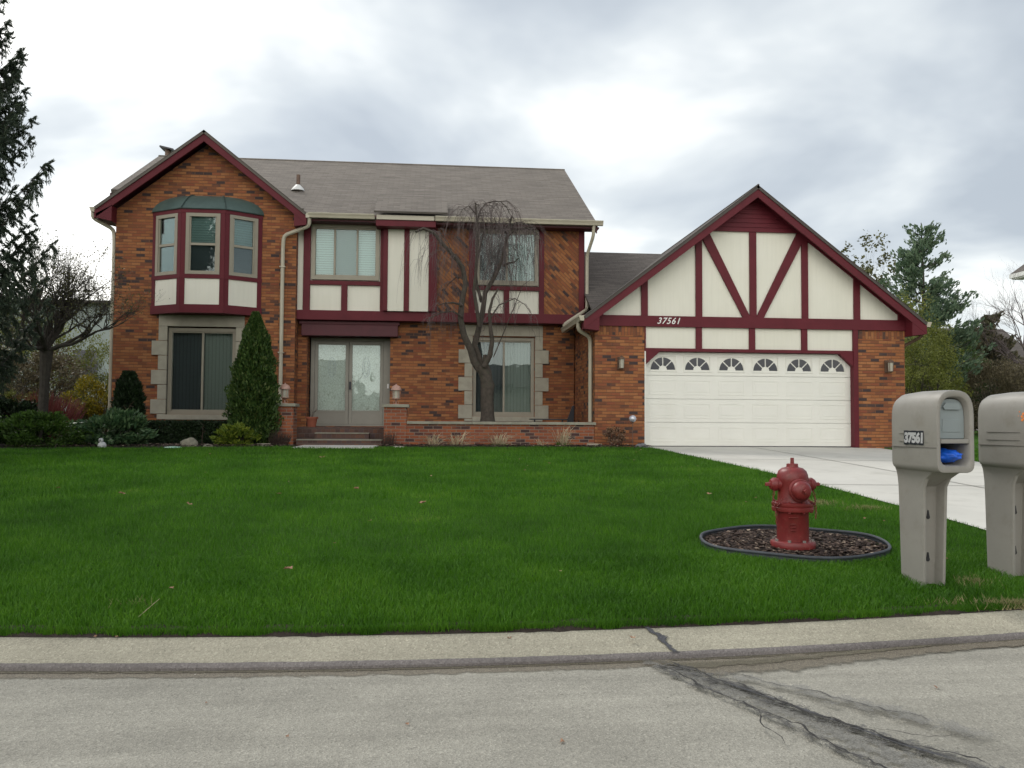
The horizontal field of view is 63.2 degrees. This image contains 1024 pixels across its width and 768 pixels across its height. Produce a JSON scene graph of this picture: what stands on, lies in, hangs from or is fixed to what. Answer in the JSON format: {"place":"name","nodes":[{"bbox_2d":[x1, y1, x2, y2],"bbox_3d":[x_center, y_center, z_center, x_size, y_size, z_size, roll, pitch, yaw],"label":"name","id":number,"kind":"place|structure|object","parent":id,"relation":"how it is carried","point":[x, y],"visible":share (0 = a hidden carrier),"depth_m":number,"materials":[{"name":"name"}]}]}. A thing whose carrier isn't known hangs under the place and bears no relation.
{"place":"outdoors","nodes":[
{"label":"outdoors","id":0,"kind":"place"},
{"bbox_2d":[293,445,377,448],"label":"path","id":1,"kind":"structure","parent":0,"point":[344,446],"depth_m":18.16,"materials":[{"name":"concrete"}]},
{"bbox_2d":[0,646,1023,767],"bbox_3d":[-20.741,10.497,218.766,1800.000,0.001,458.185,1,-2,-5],"label":"road","id":2,"kind":"structure","parent":0,"point":[642,717],"depth_m":3.75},
{"bbox_2d":[1,649,1018,703],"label":"road grit","id":3,"kind":"object","parent":2,"relation":"on","point":[367,675],"visible":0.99,"depth_m":4.34,"materials":[{"name":"grey gravel"}]},
{"bbox_2d":[0,610,1023,662],"bbox_3d":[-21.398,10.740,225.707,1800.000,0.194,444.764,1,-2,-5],"label":"kerb","id":4,"kind":"structure","parent":2,"relation":"on","point":[229,649],"depth_m":4.72,"materials":[{"name":"concrete"}]},
{"bbox_2d":[645,627,677,651],"bbox_3d":[0.881,1.490,4.848,0.110,0.086,0.328,1,-3,-21],"label":"kerb crack","id":5,"kind":"object","parent":4,"relation":"on","point":[661,638],"visible":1,"depth_m":4.85,"materials":[{"name":"grey concrete"}]},
{"bbox_2d":[0,632,1023,672],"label":"kerb lip","id":6,"kind":"object","parent":2,"relation":"on","point":[308,665],"visible":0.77,"depth_m":4.55,"materials":[{"name":"grey concrete"}]},
{"bbox_2d":[0,645,1023,678],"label":"gutter grime","id":7,"kind":"object","parent":2,"relation":"on","point":[598,666],"visible":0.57,"depth_m":4.41,"materials":[{"name":"brown grey dirt"}]},
{"bbox_2d":[0,639,1023,672],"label":"gutter water","id":8,"kind":"structure","parent":2,"relation":"on","point":[444,667],"depth_m":4.49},
{"bbox_2d":[659,667,879,765],"bbox_3d":[1.166,1.494,3.725,0.134,0.001,1.808,1,-3,-24],"label":"crack patch","id":9,"kind":"object","parent":2,"relation":"on","point":[787,723],"visible":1,"depth_m":3.68,"materials":[{"name":"grey asphalt"}]},
{"bbox_2d":[759,711,784,742],"bbox_3d":[1.109,1.481,3.616,0.047,0.001,0.407,0,-2,1],"label":"road crack","id":10,"kind":"object","parent":2,"relation":"on","point":[768,728],"visible":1,"depth_m":3.60,"materials":[{"name":"grey asphalt"}]},
{"bbox_2d":[659,665,886,767],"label":"road crack","id":11,"kind":"object","parent":2,"relation":"on","point":[803,725],"visible":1,"depth_m":3.65,"materials":[{"name":"grey asphalt"}]},
{"bbox_2d":[652,663,939,767],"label":"crack patch","id":12,"kind":"object","parent":2,"relation":"on","point":[889,753],"visible":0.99,"depth_m":3.62,"materials":[{"name":"grey asphalt"}]},
{"bbox_2d":[666,644,935,667],"bbox_3d":[1.774,1.550,4.755,1.989,0.001,0.212,1,-2,-13],"label":"wet patch","id":13,"kind":"object","parent":2,"relation":"on","point":[711,664],"visible":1,"depth_m":4.66,"materials":[{"name":"grey concrete"}]},
{"bbox_2d":[669,661,985,762],"bbox_3d":[1.327,1.494,3.879,0.105,0.001,1.656,2,-3,-36],"label":"road crack","id":14,"kind":"object","parent":2,"relation":"on","point":[828,717],"visible":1,"depth_m":3.72,"materials":[{"name":"black asphalt"}]},
{"bbox_2d":[662,663,1004,767],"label":"crack patch","id":15,"kind":"object","parent":2,"relation":"on","point":[953,756],"visible":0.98,"depth_m":3.66,"materials":[{"name":"grey asphalt"}]},
{"bbox_2d":[741,674,927,719],"bbox_3d":[1.505,1.502,4.037,0.988,0.001,0.059,-2,-3,43],"label":"road crack","id":16,"kind":"object","parent":2,"relation":"on","point":[836,697],"visible":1,"depth_m":3.98,"materials":[{"name":"black asphalt"}]},
{"bbox_2d":[726,682,946,756],"bbox_3d":[1.388,1.492,3.751,0.059,0.001,1.220,2,-3,-35],"label":"road crack","id":17,"kind":"object","parent":2,"relation":"on","point":[931,752],"visible":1,"depth_m":3.55,"materials":[{"name":"black asphalt"}]},
{"bbox_2d":[657,640,1023,673],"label":"wet patch","id":18,"kind":"object","parent":2,"relation":"on","point":[796,664],"visible":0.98,"depth_m":4.70,"materials":[{"name":"concrete"}]},
{"bbox_2d":[734,675,977,735],"bbox_3d":[1.580,1.505,3.970,1.350,0.001,0.240,-2,-3,44],"label":"crack patch","id":19,"kind":"object","parent":2,"relation":"on","point":[955,726],"visible":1,"depth_m":3.88,"materials":[{"name":"grey asphalt"}]},
{"bbox_2d":[865,728,972,736],"bbox_3d":[1.735,1.482,3.527,0.453,0.001,0.068,0,-2,10],"label":"road crack","id":20,"kind":"object","parent":2,"relation":"on","point":[909,733],"visible":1,"depth_m":3.53,"materials":[{"name":"grey asphalt"}]},
{"bbox_2d":[0,429,1023,636],"bbox_3d":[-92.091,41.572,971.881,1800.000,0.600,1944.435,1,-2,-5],"label":"lawn","id":21,"kind":"structure","parent":0,"point":[547,506],"depth_m":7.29,"materials":[{"name":"green plant"}]},
{"bbox_2d":[0,0,59,410],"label":"spruce tree","id":22,"kind":"object","parent":21,"relation":"on","point":[10,122],"visible":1,"depth_m":14.26,"materials":[{"name":"green plant"}]},
{"bbox_2d":[0,333,90,407],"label":"budding tree","id":23,"kind":"object","parent":21,"relation":"on","point":[28,373],"visible":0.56,"depth_m":24.56,"materials":[{"name":"green plant"}]},
{"bbox_2d":[0,311,100,405],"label":"budding tree","id":24,"kind":"object","parent":21,"relation":"on","point":[60,338],"visible":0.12,"depth_m":29.81,"materials":[{"name":"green plant"}]},
{"bbox_2d":[0,299,110,410],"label":"neighbour building","id":25,"kind":"structure","parent":21,"relation":"on","point":[105,336],"depth_m":43.24,"materials":[{"name":"grey"}]},
{"bbox_2d":[73,350,97,375],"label":"window","id":26,"kind":"structure","parent":25,"relation":"in","point":[84,351],"depth_m":43.16,"materials":[{"name":"black glass"}]},
{"bbox_2d":[65,330,109,414],"bbox_3d":[-15.365,-0.154,31.732,4.982,4.301,4.014,1,-2,-5],"label":"budding tree","id":27,"kind":"object","parent":21,"relation":"on","point":[88,363],"visible":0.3,"depth_m":31.08,"materials":[{"name":"green plant"}]},
{"bbox_2d":[108,596,153,607],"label":"dry turf","id":28,"kind":"structure","parent":21,"relation":"on","point":[135,601],"depth_m":5.12,"materials":[{"name":"plant"}]},
{"bbox_2d":[0,443,296,448],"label":"planting bed","id":29,"kind":"object","parent":21,"relation":"on","point":[82,446],"visible":0.22,"depth_m":17.63,"materials":[{"name":"soil"}]},
{"bbox_2d":[0,396,37,443],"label":"dark shrub","id":30,"kind":"object","parent":29,"relation":"on","point":[10,407],"visible":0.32,"depth_m":19.11,"materials":[{"name":"green plant"}]},
{"bbox_2d":[3,389,37,402],"bbox_3d":[-12.577,0.809,21.017,1.173,1.372,1.177,2,-3,-40],"label":"pale shrub","id":31,"kind":"object","parent":29,"relation":"on","point":[11,394],"visible":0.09,"depth_m":21.14,"materials":[{"name":"green plant"}]},
{"bbox_2d":[0,323,59,398],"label":"dark evergreen","id":32,"kind":"object","parent":29,"relation":"on","point":[19,377],"visible":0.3,"depth_m":20.64,"materials":[{"name":"green plant"}]},
{"bbox_2d":[5,388,87,440],"bbox_3d":[-11.412,0.773,20.301,1.886,1.400,1.890,1,-2,-5],"label":"red twig dogwood","id":33,"kind":"object","parent":29,"relation":"on","point":[53,408],"visible":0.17,"depth_m":20.27,"materials":[{"name":"red plant"}]},
{"bbox_2d":[0,409,94,447],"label":"shrub","id":34,"kind":"object","parent":29,"relation":"on","point":[24,426],"visible":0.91,"depth_m":17.46,"materials":[{"name":"green plant"}]},
{"bbox_2d":[59,373,107,436],"bbox_3d":[-11.181,0.642,22.502,1.794,1.850,1.673,3,-3,-42],"label":"forsythia","id":35,"kind":"object","parent":29,"relation":"on","point":[91,403],"visible":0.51,"depth_m":22.18,"materials":[{"name":"yellow plant"}]},
{"bbox_2d":[0,224,169,444],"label":"crabapple tree","id":36,"kind":"object","parent":29,"relation":"on","point":[69,310],"visible":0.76,"depth_m":18.34,"materials":[{"name":"brown plant"}]},
{"bbox_2d":[97,438,106,447],"bbox_3d":[-8.588,1.244,17.432,0.180,0.225,0.180,1,-2,-5],"label":"garden figurine","id":37,"kind":"object","parent":29,"relation":"on","point":[100,443],"visible":0.88,"depth_m":17.38,"materials":[{"name":"grey stone"}]},
{"bbox_2d":[66,406,158,445],"bbox_3d":[-8.631,0.970,17.992,1.541,0.996,1.416,-1,-3,34],"label":"rhododendron","id":38,"kind":"object","parent":29,"relation":"on","point":[117,420],"visible":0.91,"depth_m":17.77,"materials":[{"name":"green plant"}]},
{"bbox_2d":[109,370,146,432],"bbox_3d":[-9.095,0.594,19.739,0.892,1.871,0.892,-1,-3,35],"label":"arborvitae","id":39,"kind":"object","parent":29,"relation":"on","point":[128,390],"visible":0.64,"depth_m":19.55,"materials":[{"name":"green plant"}]},
{"bbox_2d":[136,419,228,443],"bbox_3d":[-7.620,1.175,19.432,2.094,0.706,0.695,1,-2,-5],"label":"clipped hedge","id":40,"kind":"object","parent":29,"relation":"on","point":[174,431],"visible":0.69,"depth_m":19.16,"materials":[{"name":"green plant"}]},
{"bbox_2d":[180,437,197,446],"bbox_3d":[-6.955,1.282,17.942,0.410,0.261,0.321,1,-2,-5],"label":"boulder","id":41,"kind":"object","parent":29,"relation":"on","point":[190,441],"visible":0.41,"depth_m":17.84,"materials":[{"name":"grey stone"}]},
{"bbox_2d":[209,421,261,445],"bbox_3d":[-6.148,1.142,18.319,0.961,0.675,0.950,-2,-3,39],"label":"yellow shrub","id":42,"kind":"object","parent":29,"relation":"on","point":[227,433],"visible":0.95,"depth_m":18.13,"materials":[{"name":"green plant"}]},
{"bbox_2d":[222,311,283,445],"bbox_3d":[-5.837,-0.062,18.872,1.330,3.229,1.357,1,-2,-5],"label":"tall arborvitae","id":43,"kind":"object","parent":29,"relation":"on","point":[252,395],"visible":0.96,"depth_m":18.61,"materials":[{"name":"green plant"}]},
{"bbox_2d":[267,426,292,445],"bbox_3d":[-5.218,1.205,18.691,0.591,0.514,0.612,1,-2,-5],"label":"dead perennial","id":44,"kind":"object","parent":29,"relation":"on","point":[280,440],"visible":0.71,"depth_m":18.61,"materials":[{"name":"brown plant"}]},
{"bbox_2d":[2,443,650,446],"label":"bed litter","id":45,"kind":"object","parent":29,"relation":"on","point":[179,444],"visible":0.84,"depth_m":18.34,"materials":[{"name":"brown soil"}]},
{"bbox_2d":[270,403,299,444],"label":"brick pillar","id":46,"kind":"structure","parent":21,"relation":"on","point":[288,412],"depth_m":18.98,"materials":[{"name":"brick"}]},
{"bbox_2d":[279,383,289,402],"bbox_3d":[-5.253,0.212,19.248,0.250,0.482,0.250,1,-2,-5],"label":"pillar lamp","id":47,"kind":"object","parent":46,"relation":"on","point":[284,387],"visible":0.94,"depth_m":19.18,"materials":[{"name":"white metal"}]},
{"bbox_2d":[296,426,383,445],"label":"front steps","id":48,"kind":"structure","parent":21,"relation":"on","point":[316,435],"depth_m":19.51,"materials":[{"name":"brown brick"}]},
{"bbox_2d":[305,408,317,426],"bbox_3d":[-5.004,0.818,20.805,0.320,0.505,0.320,1,-2,-5],"label":"flower pot","id":49,"kind":"object","parent":48,"relation":"on","point":[311,421],"visible":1,"depth_m":20.70,"materials":[{"name":"ceramic"}]},
{"bbox_2d":[382,404,409,445],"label":"brick pillar","id":50,"kind":"structure","parent":21,"relation":"on","point":[395,417],"depth_m":19.21,"materials":[{"name":"brick"}]},
{"bbox_2d":[391,384,400,403],"bbox_3d":[-2.714,0.238,19.488,0.250,0.482,0.250,1,-2,-5],"label":"pillar lamp","id":51,"kind":"object","parent":50,"relation":"on","point":[396,388],"visible":0.98,"depth_m":19.42,"materials":[{"name":"beige glass"}]},
{"bbox_2d":[407,421,595,445],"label":"garden wall","id":52,"kind":"structure","parent":21,"relation":"on","point":[531,433],"depth_m":19.45,"materials":[{"name":"red brick"}]},
{"bbox_2d":[382,445,635,447],"bbox_3d":[0.069,1.427,18.973,6.170,0.032,1.050,1,-2,-5],"label":"planting bed","id":53,"kind":"object","parent":21,"relation":"on","point":[509,446],"visible":0.3,"depth_m":18.77,"materials":[{"name":"soil"}]},
{"bbox_2d":[381,430,397,445],"bbox_3d":[-2.833,1.253,18.993,0.425,0.474,0.360,1,-3,-16],"label":"dead perennial","id":54,"kind":"object","parent":53,"relation":"on","point":[388,440],"visible":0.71,"depth_m":18.94,"materials":[{"name":"brown plant"}]},
{"bbox_2d":[419,434,447,446],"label":"ornamental grass","id":55,"kind":"object","parent":53,"relation":"on","point":[430,441],"depth_m":18.90,"materials":[{"name":"plant"}]},
{"bbox_2d":[444,432,470,445],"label":"ornamental grass","id":56,"kind":"object","parent":53,"relation":"on","point":[457,441],"depth_m":18.90,"materials":[{"name":"plant"}]},
{"bbox_2d":[476,433,516,445],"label":"ornamental grass","id":57,"kind":"object","parent":53,"relation":"on","point":[496,439],"depth_m":18.93,"materials":[{"name":"plant"}]},
{"bbox_2d":[549,426,574,446],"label":"ornamental grass","id":58,"kind":"object","parent":53,"relation":"on","point":[562,439],"depth_m":19.08,"materials":[{"name":"plant"}]},
{"bbox_2d":[602,425,625,446],"bbox_3d":[2.378,1.239,19.252,0.601,0.569,0.612,1,-2,-5],"label":"dead hydrangea","id":59,"kind":"object","parent":53,"relation":"on","point":[619,438],"visible":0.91,"depth_m":19.18,"materials":[{"name":"brown plant"}]},
{"bbox_2d":[629,415,635,445],"bbox_3d":[2.787,1.100,19.219,0.170,0.765,0.170,1,-2,-5],"label":"globe light","id":60,"kind":"object","parent":53,"relation":"on","point":[632,419],"visible":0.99,"depth_m":19.20,"materials":[{"name":"white glass"}]},
{"bbox_2d":[635,443,647,447],"bbox_3d":[2.971,1.433,19.071,0.351,0.158,0.251,1,-2,-5],"label":"stone","id":61,"kind":"object","parent":53,"relation":"on","point":[641,445],"visible":0.39,"depth_m":19.01,"materials":[{"name":"grey stone"}]},
{"bbox_2d":[89,130,931,448],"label":"brick house","id":62,"kind":"structure","parent":21,"relation":"on","point":[757,316],"depth_m":21.13,"materials":[{"name":"brown brick"}]},
{"bbox_2d":[167,328,235,414],"bbox_3d":[-7.891,-0.320,21.241,1.670,2.200,0.196,1,-2,-5],"label":"window","id":63,"kind":"structure","parent":62,"relation":"in","point":[199,374],"depth_m":21.30,"materials":[{"name":"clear glass"}]},
{"bbox_2d":[150,195,263,315],"bbox_3d":[-7.739,-3.294,20.965,2.796,3.082,0.621,1,-2,-5],"label":"bay window","id":64,"kind":"structure","parent":62,"relation":"in","point":[206,260],"depth_m":20.82,"materials":[{"name":"red paint"}]},
{"bbox_2d":[314,341,348,423],"bbox_3d":[-4.836,-0.040,22.322,0.893,2.220,0.075,1,-2,-5],"label":"storm door","id":65,"kind":"structure","parent":62,"relation":"in","point":[331,392],"depth_m":22.34,"materials":[{"name":"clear glass"}]},
{"bbox_2d":[311,224,379,280],"bbox_3d":[-4.352,-3.441,21.812,1.740,1.470,0.206,1,-2,-5],"label":"window","id":66,"kind":"structure","parent":62,"relation":"in","point":[339,252],"depth_m":21.85,"materials":[{"name":"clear glass"}]},
{"bbox_2d":[348,341,383,423],"bbox_3d":[-3.926,-0.032,22.373,0.907,2.220,0.145,1,-2,-5],"label":"storm door","id":67,"kind":"structure","parent":62,"relation":"in","point":[365,358],"depth_m":22.43,"materials":[{"name":"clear glass"}]},
{"bbox_2d":[472,337,533,416],"bbox_3d":[-0.238,-0.185,22.463,1.660,2.130,0.196,1,-2,-5],"label":"window","id":68,"kind":"structure","parent":62,"relation":"in","point":[512,365],"depth_m":22.54,"materials":[{"name":"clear glass"}]},
{"bbox_2d":[477,229,538,285],"bbox_3d":[-0.131,-3.373,22.204,1.660,1.520,0.196,1,-2,-5],"label":"window","id":69,"kind":"structure","parent":62,"relation":"in","point":[482,250],"depth_m":22.25,"materials":[{"name":"grey glass"}]},
{"bbox_2d":[646,352,850,445],"bbox_3d":[5.735,0.379,20.196,5.160,2.255,0.072,1,-2,-5],"label":"garage door","id":70,"kind":"structure","parent":62,"relation":"in","point":[693,399],"depth_m":20.17,"materials":[{"name":"white paint"}]},
{"bbox_2d":[0,599,1021,637],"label":"soil edge","id":71,"kind":"object","parent":21,"relation":"on","point":[572,627],"visible":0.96,"depth_m":4.85,"materials":[{"name":"brown soil"}]},
{"bbox_2d":[699,524,891,562],"bbox_3d":[2.401,1.378,7.087,1.630,0.204,1.286,1,-2,-5],"label":"garden edging","id":72,"kind":"object","parent":21,"relation":"on","point":[770,555],"visible":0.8,"depth_m":6.75,"materials":[{"name":"black plastic"}]},
{"bbox_2d":[703,528,887,556],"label":"mulch","id":73,"kind":"object","parent":21,"relation":"on","point":[825,535],"visible":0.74,"depth_m":7.06,"materials":[{"name":"brown wood"}]},
{"bbox_2d":[765,458,819,549],"bbox_3d":[2.340,0.986,6.927,0.372,0.740,0.372,-2,-3,40],"label":"fire hydrant","id":74,"kind":"object","parent":73,"relation":"on","point":[794,485],"visible":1,"depth_m":6.83,"materials":[{"name":"red metal"}]},
{"bbox_2d":[812,498,844,505],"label":"dry turf","id":75,"kind":"structure","parent":21,"relation":"on","point":[821,500],"depth_m":9.51,"materials":[{"name":"plant"}]},
{"bbox_2d":[845,504,891,510],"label":"dry turf","id":76,"kind":"structure","parent":21,"relation":"on","point":[867,506],"depth_m":9.15,"materials":[{"name":"plant"}]},
{"bbox_2d":[841,229,972,336],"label":"sparse tree","id":77,"kind":"object","parent":21,"relation":"on","point":[868,269],"visible":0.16,"depth_m":47.81,"materials":[{"name":"green plant"}]},
{"bbox_2d":[892,390,974,587],"bbox_3d":[2.979,0.759,5.923,0.318,1.422,0.485,1,-3,-15],"label":"mailbox","id":78,"kind":"object","parent":21,"relation":"on","point":[927,426],"visible":1,"depth_m":5.89,"materials":[{"name":"beige plastic"}]},
{"bbox_2d":[940,448,962,462],"bbox_3d":[3.013,0.500,5.845,0.194,0.108,0.341,1,-3,-15],"label":"newspaper bag","id":79,"kind":"object","parent":78,"relation":"in","point":[947,456],"visible":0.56,"depth_m":5.72,"materials":[{"name":"blue plastic"}]},
{"bbox_2d":[940,399,963,438],"bbox_3d":[3.034,0.240,5.751,0.220,0.275,0.027,1,-3,-15],"label":"door","id":80,"kind":"structure","parent":78,"relation":"in","point":[951,411],"depth_m":5.75,"materials":[{"name":"grey plastic"}]},
{"bbox_2d":[878,221,995,388],"bbox_3d":[19.592,-2.654,40.297,5.494,10.447,5.884,1,-2,-5],"label":"white pine","id":81,"kind":"object","parent":21,"relation":"on","point":[913,257],"visible":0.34,"depth_m":39.58,"materials":[{"name":"green plant"}]},
{"bbox_2d":[910,364,973,396],"bbox_3d":[19.191,0.704,38.098,3.557,3.479,3.479,1,-2,-5],"label":"thicket","id":82,"kind":"object","parent":21,"relation":"on","point":[958,386],"visible":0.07,"depth_m":37.04,"materials":[{"name":"green plant"}]},
{"bbox_2d":[896,284,999,393],"bbox_3d":[17.027,-1.052,37.532,5.485,6.983,8.025,2,-3,-30],"label":"budding tree","id":83,"kind":"object","parent":21,"relation":"on","point":[921,310],"visible":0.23,"depth_m":36.40,"materials":[{"name":"green plant"}]},
{"bbox_2d":[904,315,1000,414],"bbox_3d":[18.308,-0.190,35.822,5.546,5.142,5.595,1,-2,-5],"label":"budding tree","id":84,"kind":"object","parent":21,"relation":"on","point":[934,354],"visible":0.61,"depth_m":34.32,"materials":[{"name":"green plant"}]},
{"bbox_2d":[916,594,1023,610],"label":"dry turf","id":85,"kind":"structure","parent":21,"relation":"on","point":[1014,602],"depth_m":5.53,"materials":[{"name":"plant"}]},
{"bbox_2d":[957,334,984,419],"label":"brown conifer","id":86,"kind":"object","parent":21,"relation":"on","point":[978,346],"visible":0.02,"depth_m":47.27,"materials":[{"name":"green plant"}]},
{"bbox_2d":[948,327,999,420],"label":"green tree","id":87,"kind":"object","parent":21,"relation":"on","point":[974,355],"visible":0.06,"depth_m":43.66,"materials":[{"name":"green plant"}]},
{"bbox_2d":[954,574,1004,588],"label":"dry turf","id":88,"kind":"structure","parent":21,"relation":"on","point":[978,579],"depth_m":5.94,"materials":[{"name":"plant"}]},
{"bbox_2d":[936,328,1023,429],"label":"tree","id":89,"kind":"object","parent":21,"relation":"on","point":[1018,348],"depth_m":65.78,"materials":[{"name":"white"}]},
{"bbox_2d":[953,355,1023,431],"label":"thicket","id":90,"kind":"object","parent":21,"relation":"on","point":[998,375],"visible":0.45,"depth_m":39.82,"materials":[{"name":"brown plant"}]},
{"bbox_2d":[963,261,1023,366],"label":"bare tree","id":91,"kind":"object","parent":21,"relation":"on","point":[1005,349],"visible":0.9,"depth_m":40.69,"materials":[{"name":"brown plant"}]},
{"bbox_2d":[973,310,1022,393],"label":"brown conifer","id":92,"kind":"object","parent":21,"relation":"on","point":[989,356],"visible":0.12,"depth_m":48.59,"materials":[{"name":"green plant"}]},
{"bbox_2d":[977,354,1023,403],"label":"thicket","id":93,"kind":"object","parent":21,"relation":"on","point":[998,364],"visible":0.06,"depth_m":43.54,"materials":[{"name":"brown plant"}]},
{"bbox_2d":[978,392,1023,578],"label":"mailbox","id":94,"kind":"object","parent":21,"relation":"on","point":[1001,436],"visible":0.98,"depth_m":6.23,"materials":[{"name":"beige plastic"}]},
{"bbox_2d":[1009,264,1023,279],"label":"neighbour house","id":95,"kind":"structure","parent":21,"relation":"on","point":[1020,271],"depth_m":53.57,"materials":[{"name":"white"}]},
{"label":"planter soil","id":96,"kind":"structure","parent":21,"relation":"on","visible":0},
{"bbox_2d":[397,199,558,421],"bbox_3d":[-0.803,-1.761,20.388,3.999,5.610,2.496,1,-2,-5],"label":"weeping tree","id":97,"kind":"object","parent":96,"relation":"on","point":[479,363],"visible":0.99,"depth_m":20.16,"materials":[{"name":"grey plant"}]},
{"bbox_2d":[529,419,567,421],"bbox_3d":[0.939,0.977,21.361,0.960,0.170,0.300,1,-2,-5],"label":"garden bench","id":98,"kind":"object","parent":96,"relation":"on","point":[548,419],"visible":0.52,"depth_m":21.22,"materials":[{"name":"black plastic"}]},
{"bbox_2d":[567,406,573,421],"bbox_3d":[1.504,0.809,21.452,0.200,0.520,0.060,1,-2,-5],"label":"leaning slate","id":99,"kind":"object","parent":96,"relation":"on","point":[570,418],"visible":0.71,"depth_m":21.43,"materials":[{"name":"grey stone"}]},
{"bbox_2d":[0,0,1023,342],"label":"sky","id":100,"kind":"structure","parent":0,"point":[885,116],"materials":[{"name":"white"}]},
{"bbox_2d":[648,446,985,529],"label":"driveway","id":101,"kind":"structure","parent":0,"point":[965,504],"depth_m":13.89,"materials":[{"name":"concrete"}]},
{"bbox_2d":[753,447,982,487],"bbox_3d":[6.259,1.508,13.348,0.024,0.564,13.100,1,-2,-5],"label":"driveway joint","id":102,"kind":"object","parent":101,"relation":"on","point":[861,465],"visible":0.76,"depth_m":14.82,"materials":[{"name":"grey concrete"}]},
{"bbox_2d":[842,484,968,485],"bbox_3d":[6.673,1.427,11.631,4.900,0.058,0.024,1,-2,-5],"label":"driveway joint","id":103,"kind":"object","parent":101,"relation":"on","point":[865,484],"visible":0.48,"depth_m":11.47,"materials":[{"name":"grey concrete"}]}
]}

